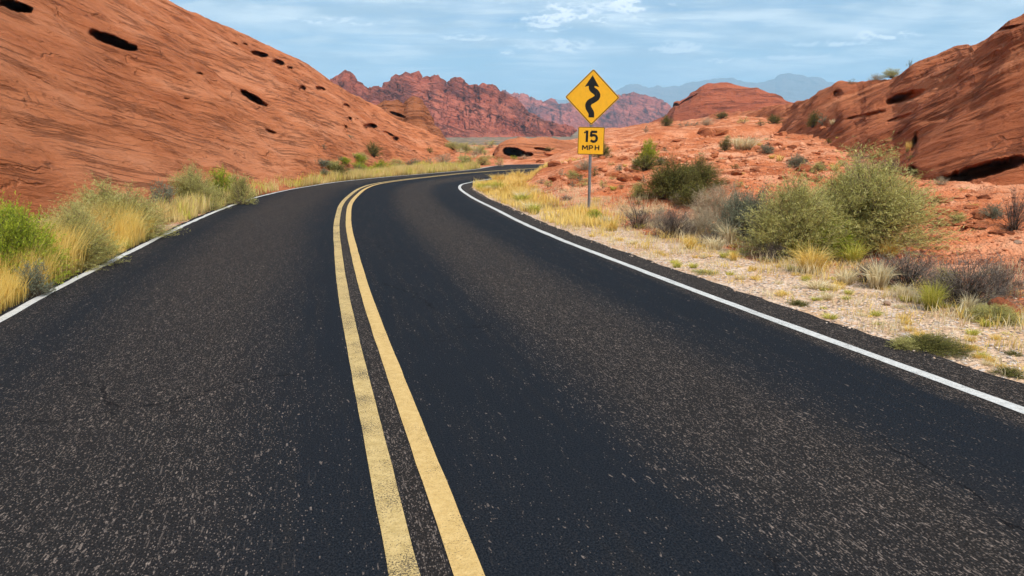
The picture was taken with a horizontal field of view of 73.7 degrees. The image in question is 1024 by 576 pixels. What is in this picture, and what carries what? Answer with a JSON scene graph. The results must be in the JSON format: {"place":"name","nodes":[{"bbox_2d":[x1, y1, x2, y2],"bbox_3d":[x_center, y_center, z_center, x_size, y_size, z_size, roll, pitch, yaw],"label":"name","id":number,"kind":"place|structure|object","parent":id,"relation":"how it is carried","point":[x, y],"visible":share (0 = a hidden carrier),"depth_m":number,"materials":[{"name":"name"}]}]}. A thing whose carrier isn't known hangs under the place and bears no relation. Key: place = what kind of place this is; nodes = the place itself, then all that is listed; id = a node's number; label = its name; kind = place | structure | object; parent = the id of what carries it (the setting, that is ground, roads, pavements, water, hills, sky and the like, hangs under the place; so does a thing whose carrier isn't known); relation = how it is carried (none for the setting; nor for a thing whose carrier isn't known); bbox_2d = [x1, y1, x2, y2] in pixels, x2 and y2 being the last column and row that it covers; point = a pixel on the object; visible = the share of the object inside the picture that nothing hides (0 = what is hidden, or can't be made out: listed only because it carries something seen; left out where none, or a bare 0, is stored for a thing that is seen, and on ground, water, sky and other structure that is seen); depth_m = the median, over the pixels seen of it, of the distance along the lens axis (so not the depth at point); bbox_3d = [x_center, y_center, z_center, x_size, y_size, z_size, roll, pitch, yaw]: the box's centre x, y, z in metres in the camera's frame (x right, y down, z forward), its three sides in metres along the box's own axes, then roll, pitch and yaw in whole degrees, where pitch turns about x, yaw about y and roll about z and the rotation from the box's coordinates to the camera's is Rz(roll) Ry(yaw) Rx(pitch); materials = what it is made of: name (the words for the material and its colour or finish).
{"place":"outdoors","nodes":[
{"label":"outdoors","id":0,"kind":"place"},
{"bbox_2d":[3,196,122,269],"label":"pale roadside grass","id":1,"kind":"structure","parent":0,"point":[85,216],"depth_m":11.59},
{"bbox_2d":[0,0,455,226],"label":"slickrock hill","id":2,"kind":"structure","parent":0,"point":[140,93],"depth_m":23.39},
{"bbox_2d":[366,140,383,156],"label":"creosote bush","id":3,"kind":"object","parent":2,"relation":"on","point":[373,151],"visible":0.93,"depth_m":43.92,"materials":[{"name":"green plant"}]},
{"bbox_2d":[138,161,480,223],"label":"roadside grass","id":4,"kind":"structure","parent":0,"point":[418,168],"depth_m":27.82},
{"bbox_2d":[377,96,456,152],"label":"slickrock knob","id":5,"kind":"object","parent":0,"point":[413,110],"visible":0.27,"depth_m":89.09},
{"bbox_2d":[330,70,576,137],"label":"craggy cliffs","id":6,"kind":"structure","parent":0,"point":[458,107],"depth_m":589.14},
{"bbox_2d":[0,164,1023,575],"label":"road","id":7,"kind":"structure","parent":0,"point":[184,402],"depth_m":4.33,"materials":[{"name":"asphalt"}]},
{"bbox_2d":[0,164,515,321],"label":"edge line","id":8,"kind":"object","parent":7,"relation":"on","point":[18,309],"visible":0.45,"depth_m":9.42,"materials":[{"name":"white paint"}]},
{"bbox_2d":[333,168,532,575],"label":"line","id":9,"kind":"object","parent":7,"relation":"on","point":[400,555],"visible":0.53,"depth_m":3.87,"materials":[{"name":"yellow paint"}]},
{"bbox_2d":[346,168,537,575],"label":"line","id":10,"kind":"object","parent":7,"relation":"on","point":[461,552],"visible":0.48,"depth_m":3.86,"materials":[{"name":"yellow paint"}]},
{"bbox_2d":[458,174,1023,413],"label":"edge line","id":11,"kind":"object","parent":7,"relation":"on","point":[1009,405],"visible":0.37,"depth_m":6.19,"materials":[{"name":"white paint"}]},
{"bbox_2d":[50,115,1023,382],"bbox_3d":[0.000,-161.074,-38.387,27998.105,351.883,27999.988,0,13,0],"label":"ground","id":12,"kind":"structure","parent":0,"point":[632,137],"depth_m":15.80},
{"bbox_2d":[8,257,57,299],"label":"sagebrush","id":13,"kind":"object","parent":12,"relation":"on","point":[33,287],"visible":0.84,"depth_m":7.84,"materials":[{"name":"grey plant"}]},
{"bbox_2d":[0,190,79,284],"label":"green shrub","id":14,"kind":"object","parent":12,"relation":"on","point":[12,226],"visible":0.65,"depth_m":8.35,"materials":[{"name":"green plant"}]},
{"bbox_2d":[1,233,146,306],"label":"green roadside grass","id":15,"kind":"structure","parent":12,"relation":"on","point":[128,246],"depth_m":11.36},
{"bbox_2d":[28,191,131,272],"bbox_3d":[-6.330,-0.790,9.612,1.559,1.140,1.586,3,14,12],"label":"rabbitbrush","id":16,"kind":"object","parent":12,"relation":"on","point":[102,240],"visible":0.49,"depth_m":9.66,"materials":[{"name":"green plant"}]},
{"bbox_2d":[0,197,160,313],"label":"golden roadside grass","id":17,"kind":"structure","parent":12,"relation":"on","point":[127,227],"depth_m":9.15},
{"bbox_2d":[40,169,184,244],"bbox_3d":[-7.382,-1.509,12.627,2.508,1.358,2.466,-2,14,-10],"label":"rabbitbrush","id":18,"kind":"object","parent":12,"relation":"on","point":[87,197],"visible":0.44,"depth_m":12.56,"materials":[{"name":"green plant"}]},
{"bbox_2d":[148,179,181,205],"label":"sagebrush","id":19,"kind":"object","parent":12,"relation":"on","point":[167,191],"visible":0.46,"depth_m":16.40,"materials":[{"name":"grey plant"}]},
{"bbox_2d":[166,158,227,210],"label":"rabbitbrush","id":20,"kind":"object","parent":12,"relation":"on","point":[188,184],"visible":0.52,"depth_m":17.85,"materials":[{"name":"green plant"}]},
{"bbox_2d":[205,163,237,199],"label":"green shrub","id":21,"kind":"object","parent":12,"relation":"on","point":[219,179],"visible":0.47,"depth_m":20.18,"materials":[{"name":"green plant"}]},
{"bbox_2d":[224,171,258,204],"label":"rabbitbrush","id":22,"kind":"object","parent":12,"relation":"on","point":[241,185],"visible":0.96,"depth_m":19.62,"materials":[{"name":"green plant"}]},
{"bbox_2d":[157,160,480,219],"bbox_3d":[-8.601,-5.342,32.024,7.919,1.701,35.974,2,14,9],"label":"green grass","id":23,"kind":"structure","parent":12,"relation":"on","point":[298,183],"depth_m":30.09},
{"bbox_2d":[325,162,352,174],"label":"creosote bush","id":24,"kind":"object","parent":12,"relation":"on","point":[340,169],"visible":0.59,"depth_m":32.10,"materials":[{"name":"green plant"}]},
{"bbox_2d":[369,159,391,168],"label":"green shrub","id":25,"kind":"object","parent":12,"relation":"on","point":[380,164],"visible":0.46,"depth_m":39.77,"materials":[{"name":"green plant"}]},
{"bbox_2d":[435,152,454,162],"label":"dry brush","id":26,"kind":"object","parent":12,"relation":"on","point":[442,159],"visible":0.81,"depth_m":54.55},
{"bbox_2d":[456,155,481,166],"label":"rabbitbrush","id":27,"kind":"object","parent":12,"relation":"on","point":[467,157],"visible":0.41,"depth_m":46.76,"materials":[{"name":"yellow plant"}]},
{"bbox_2d":[476,154,490,165],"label":"rabbitbrush","id":28,"kind":"object","parent":12,"relation":"on","point":[484,161],"visible":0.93,"depth_m":53.00,"materials":[{"name":"beige plant"}]},
{"bbox_2d":[525,202,541,213],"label":"green grass clump","id":29,"kind":"object","parent":12,"relation":"on","point":[534,207],"visible":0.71,"depth_m":17.16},
{"bbox_2d":[493,137,577,159],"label":"cave rock","id":30,"kind":"object","parent":12,"relation":"on","point":[519,147],"visible":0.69,"depth_m":69.63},
{"bbox_2d":[473,156,625,228],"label":"dry grass","id":31,"kind":"structure","parent":12,"relation":"on","point":[580,214],"depth_m":18.62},
{"bbox_2d":[574,158,596,169],"bbox_3d":[3.181,-5.418,29.656,1.307,0.614,1.249,-3,14,-14],"label":"dry brush","id":32,"kind":"object","parent":12,"relation":"on","point":[586,164],"visible":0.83,"depth_m":29.64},
{"bbox_2d":[566,70,618,208],"bbox_3d":[1.966,-3.414,17.018,1.297,3.879,0.049,1,13,4],"label":"road sign","id":33,"kind":"object","parent":12,"relation":"on","point":[592,96],"visible":0.98,"depth_m":16.76,"materials":[{"name":"metal"}]},
{"bbox_2d":[585,209,603,219],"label":"green shrub","id":34,"kind":"object","parent":12,"relation":"on","point":[596,213],"visible":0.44,"depth_m":15.15,"materials":[{"name":"green plant"}]},
{"bbox_2d":[592,141,614,157],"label":"creosote bush","id":35,"kind":"object","parent":12,"relation":"on","point":[606,152],"visible":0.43,"depth_m":35.37,"materials":[{"name":"green plant"}]},
{"bbox_2d":[603,217,620,230],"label":"bunchgrass","id":36,"kind":"object","parent":12,"relation":"on","point":[613,224],"visible":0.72,"depth_m":13.79,"materials":[{"name":"yellow plant"}]},
{"bbox_2d":[617,173,633,181],"bbox_3d":[4.084,-3.975,24.663,0.582,0.335,0.570,-9,16,-34],"label":"boulder","id":37,"kind":"object","parent":12,"relation":"on","point":[626,177],"visible":0.75,"depth_m":24.44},
{"bbox_2d":[628,180,646,198],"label":"rabbitbrush","id":38,"kind":"object","parent":12,"relation":"on","point":[636,187],"visible":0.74,"depth_m":19.09,"materials":[{"name":"green plant"}]},
{"bbox_2d":[618,198,657,229],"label":"dead bush","id":39,"kind":"object","parent":12,"relation":"on","point":[642,215],"visible":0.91,"depth_m":14.19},
{"bbox_2d":[631,153,662,170],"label":"creosote bush","id":40,"kind":"object","parent":12,"relation":"on","point":[647,163],"visible":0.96,"depth_m":26.15,"materials":[{"name":"green plant"}]},
{"bbox_2d":[636,136,659,165],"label":"green shrub","id":41,"kind":"object","parent":12,"relation":"on","point":[649,151],"visible":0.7,"depth_m":27.85,"materials":[{"name":"green plant"}]},
{"bbox_2d":[644,209,676,226],"bbox_3d":[3.073,-1.468,14.254,0.816,0.535,0.854,-5,14,-19],"label":"dry brush","id":42,"kind":"object","parent":12,"relation":"on","point":[659,211],"visible":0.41,"depth_m":14.23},
{"bbox_2d":[660,114,674,125],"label":"creosote bush","id":43,"kind":"object","parent":12,"relation":"on","point":[666,120],"visible":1,"depth_m":72.36,"materials":[{"name":"green plant"}]},
{"bbox_2d":[637,152,703,200],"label":"creosote bush","id":44,"kind":"object","parent":12,"relation":"on","point":[666,180],"visible":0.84,"depth_m":18.39,"materials":[{"name":"green plant"}]},
{"bbox_2d":[646,205,701,238],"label":"dead bush","id":45,"kind":"object","parent":12,"relation":"on","point":[668,223],"visible":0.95,"depth_m":12.76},
{"bbox_2d":[677,234,703,248],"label":"bunchgrass","id":46,"kind":"object","parent":12,"relation":"on","point":[690,242],"visible":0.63,"depth_m":11.42,"materials":[{"name":"yellow plant"}]},
{"bbox_2d":[667,180,716,207],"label":"creosote bush","id":47,"kind":"object","parent":12,"relation":"on","point":[687,195],"visible":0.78,"depth_m":17.67,"materials":[{"name":"green plant"}]},
{"bbox_2d":[668,151,730,189],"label":"creosote bush","id":48,"kind":"object","parent":12,"relation":"on","point":[706,174],"visible":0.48,"depth_m":19.05,"materials":[{"name":"green plant"}]},
{"bbox_2d":[680,198,720,236],"bbox_3d":[3.610,-1.315,12.986,1.270,0.783,1.126,3,14,14],"label":"dry brush","id":49,"kind":"object","parent":12,"relation":"on","point":[705,221],"visible":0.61,"depth_m":12.90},
{"bbox_2d":[697,127,715,136],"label":"boulder","id":50,"kind":"object","parent":12,"relation":"on","point":[704,131],"visible":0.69,"depth_m":58.61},
{"bbox_2d":[693,228,721,245],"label":"dead bush","id":51,"kind":"object","parent":12,"relation":"on","point":[703,235],"visible":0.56,"depth_m":11.90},
{"bbox_2d":[678,179,746,222],"bbox_3d":[4.514,-1.940,15.047,1.818,1.116,1.880,-8,16,-30],"label":"dry brush","id":52,"kind":"object","parent":12,"relation":"on","point":[710,196],"visible":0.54,"depth_m":14.97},
{"bbox_2d":[700,234,731,249],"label":"straw grass","id":53,"kind":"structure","parent":12,"relation":"on","point":[713,241],"depth_m":11.35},
{"bbox_2d":[714,127,728,135],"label":"boulder","id":54,"kind":"object","parent":12,"relation":"on","point":[722,131],"visible":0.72,"depth_m":58.88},
{"bbox_2d":[534,134,912,190],"bbox_3d":[37.385,-2.684,14.031,76.379,3.877,80.930,0,13,0],"label":"rubble","id":55,"kind":"object","parent":12,"relation":"on","point":[730,156],"visible":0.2,"depth_m":31.99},
{"bbox_2d":[718,135,732,150],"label":"creosote bush","id":56,"kind":"object","parent":12,"relation":"on","point":[725,145],"visible":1,"depth_m":32.52,"materials":[{"name":"green plant"}]},
{"bbox_2d":[708,215,745,244],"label":"straw grass","id":57,"kind":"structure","parent":12,"relation":"on","point":[728,232],"depth_m":12.04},
{"bbox_2d":[727,249,742,260],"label":"bunchgrass","id":58,"kind":"object","parent":12,"relation":"on","point":[734,254],"visible":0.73,"depth_m":10.28,"materials":[{"name":"yellow plant"}]},
{"bbox_2d":[704,174,784,245],"bbox_3d":[4.247,-1.404,12.242,1.509,1.267,1.522,-6,15,-23],"label":"sagebrush","id":59,"kind":"object","parent":12,"relation":"on","point":[735,211],"visible":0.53,"depth_m":12.16,"materials":[{"name":"grey plant"}]},
{"bbox_2d":[485,183,1023,380],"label":"sparse dry grass","id":60,"kind":"structure","parent":12,"relation":"on","point":[832,299],"depth_m":7.77,"materials":[{"name":"plant"}]},
{"bbox_2d":[758,142,775,153],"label":"sagebrush","id":61,"kind":"object","parent":12,"relation":"on","point":[767,149],"visible":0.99,"depth_m":30.86,"materials":[{"name":"grey plant"}]},
{"bbox_2d":[754,241,790,262],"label":"dead bush","id":62,"kind":"object","parent":12,"relation":"on","point":[770,250],"visible":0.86,"depth_m":10.30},
{"bbox_2d":[765,115,782,123],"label":"creosote bush","id":63,"kind":"object","parent":12,"relation":"on","point":[773,120],"visible":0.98,"depth_m":62.52,"materials":[{"name":"green plant"}]},
{"bbox_2d":[532,156,1023,291],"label":"rubble","id":64,"kind":"object","parent":12,"relation":"on","point":[1013,239],"visible":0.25,"depth_m":19.14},
{"bbox_2d":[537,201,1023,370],"bbox_3d":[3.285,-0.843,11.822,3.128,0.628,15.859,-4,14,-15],"label":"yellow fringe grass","id":65,"kind":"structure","parent":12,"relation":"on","point":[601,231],"depth_m":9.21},
{"bbox_2d":[563,184,1023,331],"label":"straw fringe grass","id":66,"kind":"structure","parent":12,"relation":"on","point":[617,211],"depth_m":10.17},
{"bbox_2d":[781,238,808,259],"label":"green grass clump","id":67,"kind":"object","parent":12,"relation":"on","point":[791,247],"visible":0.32,"depth_m":10.39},
{"bbox_2d":[726,162,866,260],"bbox_3d":[4.423,-1.241,10.610,1.964,1.605,1.998,-3,14,-11],"label":"rabbitbrush","id":68,"kind":"object","parent":12,"relation":"on","point":[775,220],"visible":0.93,"depth_m":10.32,"materials":[{"name":"green plant"}]},
{"bbox_2d":[784,152,812,167],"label":"sagebrush","id":69,"kind":"object","parent":12,"relation":"on","point":[796,161],"visible":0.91,"depth_m":24.61,"materials":[{"name":"grey plant"}]},
{"bbox_2d":[787,298,810,307],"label":"creosote bush","id":70,"kind":"object","parent":12,"relation":"on","point":[797,302],"visible":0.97,"depth_m":7.39,"materials":[{"name":"green plant"}]},
{"bbox_2d":[795,164,811,171],"bbox_3d":[9.723,-3.966,22.756,0.448,0.337,0.498,-8,16,-30],"label":"red rock","id":71,"kind":"object","parent":12,"relation":"on","point":[807,168],"visible":0.7,"depth_m":22.61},
{"bbox_2d":[780,237,837,273],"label":"bunchgrass","id":72,"kind":"object","parent":12,"relation":"on","point":[813,257],"visible":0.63,"depth_m":9.26,"materials":[{"name":"yellow plant"}]},
{"bbox_2d":[810,161,825,170],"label":"rabbitbrush","id":73,"kind":"object","parent":12,"relation":"on","point":[818,167],"visible":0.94,"depth_m":22.42,"materials":[{"name":"beige plant"}]},
{"bbox_2d":[781,216,869,262],"bbox_3d":[4.816,-0.822,10.578,1.494,0.752,1.410,-11,17,-38],"label":"green shrub","id":74,"kind":"object","parent":12,"relation":"on","point":[839,242],"visible":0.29,"depth_m":10.32,"materials":[{"name":"green plant"}]},
{"bbox_2d":[634,207,1023,297],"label":"dead twig litter","id":75,"kind":"object","parent":12,"relation":"on","point":[953,263],"visible":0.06,"depth_m":10.33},
{"bbox_2d":[803,171,889,260],"bbox_3d":[5.270,-1.195,10.986,1.938,1.413,1.956,-1,13,-4],"label":"rabbitbrush","id":76,"kind":"object","parent":12,"relation":"on","point":[864,217],"visible":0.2,"depth_m":10.68,"materials":[{"name":"green plant"}]},
{"bbox_2d":[836,236,875,265],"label":"green grass clump","id":77,"kind":"object","parent":12,"relation":"on","point":[856,255],"visible":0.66,"depth_m":9.96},
{"bbox_2d":[846,259,878,282],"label":"dead bush","id":78,"kind":"object","parent":12,"relation":"on","point":[864,277],"visible":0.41,"depth_m":8.71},
{"bbox_2d":[842,147,884,179],"bbox_3d":[10.276,-3.660,20.077,1.342,1.017,1.404,-12,18,-42],"label":"dry brush","id":79,"kind":"object","parent":12,"relation":"on","point":[860,163],"visible":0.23,"depth_m":20.05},
{"bbox_2d":[768,130,980,261],"bbox_3d":[5.755,-1.546,10.933,3.193,1.914,3.164,-8,16,-31],"label":"rabbitbrush","id":80,"kind":"object","parent":12,"relation":"on","point":[874,191],"visible":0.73,"depth_m":10.53,"materials":[{"name":"green plant"}]},
{"bbox_2d":[853,258,903,289],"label":"straw grass","id":81,"kind":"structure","parent":12,"relation":"on","point":[876,281],"depth_m":8.24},
{"bbox_2d":[871,235,909,259],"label":"bunchgrass","id":82,"kind":"object","parent":12,"relation":"on","point":[893,251],"visible":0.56,"depth_m":10.33,"materials":[{"name":"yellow plant"}]},
{"bbox_2d":[884,336,919,350],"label":"rabbitbrush","id":83,"kind":"object","parent":12,"relation":"on","point":[905,342],"visible":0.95,"depth_m":5.75,"materials":[{"name":"green plant"}]},
{"bbox_2d":[852,245,951,289],"bbox_3d":[4.898,-0.264,8.362,1.337,0.612,1.390,-4,14,-17],"label":"dead bush","id":84,"kind":"object","parent":12,"relation":"on","point":[907,271],"visible":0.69,"depth_m":8.37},
{"bbox_2d":[915,274,954,310],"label":"green grass clump","id":85,"kind":"object","parent":12,"relation":"on","point":[931,296],"visible":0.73,"depth_m":7.16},
{"bbox_2d":[887,330,985,361],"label":"creosote bush","id":86,"kind":"object","parent":12,"relation":"on","point":[937,344],"visible":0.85,"depth_m":5.74,"materials":[{"name":"green plant"}]},
{"bbox_2d":[927,264,964,290],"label":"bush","id":87,"kind":"object","parent":12,"relation":"on","point":[944,276],"visible":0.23,"depth_m":8.12,"materials":[{"name":"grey plant"}]},
{"bbox_2d":[947,212,968,222],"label":"rabbitbrush","id":88,"kind":"object","parent":12,"relation":"on","point":[959,219],"visible":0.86,"depth_m":12.50,"materials":[{"name":"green plant"}]},
{"bbox_2d":[907,247,1023,308],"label":"dead bush","id":89,"kind":"object","parent":12,"relation":"on","point":[976,282],"visible":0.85,"depth_m":7.31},
{"bbox_2d":[955,291,983,313],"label":"straw grass","id":90,"kind":"structure","parent":12,"relation":"on","point":[968,301],"depth_m":7.05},
{"bbox_2d":[959,328,980,335],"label":"green grass clump","id":91,"kind":"object","parent":12,"relation":"on","point":[975,333],"visible":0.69,"depth_m":6.30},
{"bbox_2d":[970,223,988,228],"bbox_3d":[8.338,-1.087,12.140,0.280,0.107,0.252,-7,15,-28],"label":"red rock","id":92,"kind":"object","parent":12,"relation":"on","point":[978,225],"visible":0.92,"depth_m":12.10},
{"bbox_2d":[977,317,999,326],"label":"green grass clump","id":93,"kind":"object","parent":12,"relation":"on","point":[985,323],"visible":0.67,"depth_m":6.57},
{"bbox_2d":[975,202,1005,219],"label":"sagebrush","id":94,"kind":"object","parent":12,"relation":"on","point":[992,214],"visible":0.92,"depth_m":12.49,"materials":[{"name":"grey plant"}]},
{"bbox_2d":[959,303,1023,326],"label":"rabbitbrush","id":95,"kind":"object","parent":12,"relation":"on","point":[1005,312],"visible":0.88,"depth_m":6.72,"materials":[{"name":"green plant"}]},
{"bbox_2d":[969,257,1023,298],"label":"dead bush","id":96,"kind":"object","parent":12,"relation":"on","point":[1010,280],"visible":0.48,"depth_m":7.76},
{"bbox_2d":[987,297,1021,314],"bbox_3d":[5.059,0.220,7.025,0.273,0.232,0.246,0,13,0],"label":"rock slab","id":97,"kind":"object","parent":12,"relation":"on","point":[997,300],"visible":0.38,"depth_m":6.99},
{"bbox_2d":[986,364,1023,378],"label":"creosote bush","id":98,"kind":"object","parent":12,"relation":"on","point":[1011,371],"visible":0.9,"depth_m":5.14,"materials":[{"name":"green plant"}]},
{"bbox_2d":[995,183,1023,230],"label":"dead bush","id":99,"kind":"object","parent":12,"relation":"on","point":[1013,225],"visible":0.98,"depth_m":11.94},
{"bbox_2d":[502,90,671,128],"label":"cliffs","id":100,"kind":"structure","parent":0,"point":[628,109],"depth_m":1706.59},
{"bbox_2d":[169,0,1023,101],"label":"sky","id":101,"kind":"structure","parent":0,"point":[542,50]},
{"bbox_2d":[555,73,833,106],"bbox_3d":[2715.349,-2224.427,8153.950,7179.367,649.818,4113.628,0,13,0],"label":"distant mountains","id":102,"kind":"structure","parent":0,"point":[790,87],"depth_m":8010.94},
{"bbox_2d":[650,82,792,122],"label":"red butte","id":103,"kind":"object","parent":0,"point":[705,100],"visible":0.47,"depth_m":203.75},
{"bbox_2d":[720,132,772,149],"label":"straw grass","id":104,"kind":"structure","parent":0,"point":[742,144],"depth_m":32.35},
{"bbox_2d":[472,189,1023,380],"bbox_3d":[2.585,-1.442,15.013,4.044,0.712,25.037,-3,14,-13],"label":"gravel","id":105,"kind":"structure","parent":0,"point":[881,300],"depth_m":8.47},
{"bbox_2d":[799,278,843,289],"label":"straw grass","id":106,"kind":"structure","parent":0,"point":[815,285],"depth_m":8.27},
{"bbox_2d":[827,266,860,284],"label":"straw grass","id":107,"kind":"structure","parent":0,"point":[845,277],"depth_m":8.55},
{"bbox_2d":[708,14,1023,185],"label":"slickrock slope","id":108,"kind":"structure","parent":0,"point":[950,113],"depth_m":26.42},
{"bbox_2d":[805,108,818,127],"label":"creosote bush","id":109,"kind":"object","parent":108,"relation":"on","point":[811,122],"visible":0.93,"depth_m":44.06,"materials":[{"name":"green plant"}]},
{"bbox_2d":[880,68,899,77],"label":"rabbitbrush","id":110,"kind":"object","parent":108,"relation":"on","point":[892,74],"visible":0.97,"depth_m":44.17,"materials":[{"name":"beige plant"}]},
{"bbox_2d":[892,283,916,296],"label":"straw grass","id":111,"kind":"structure","parent":0,"point":[899,288],"depth_m":7.83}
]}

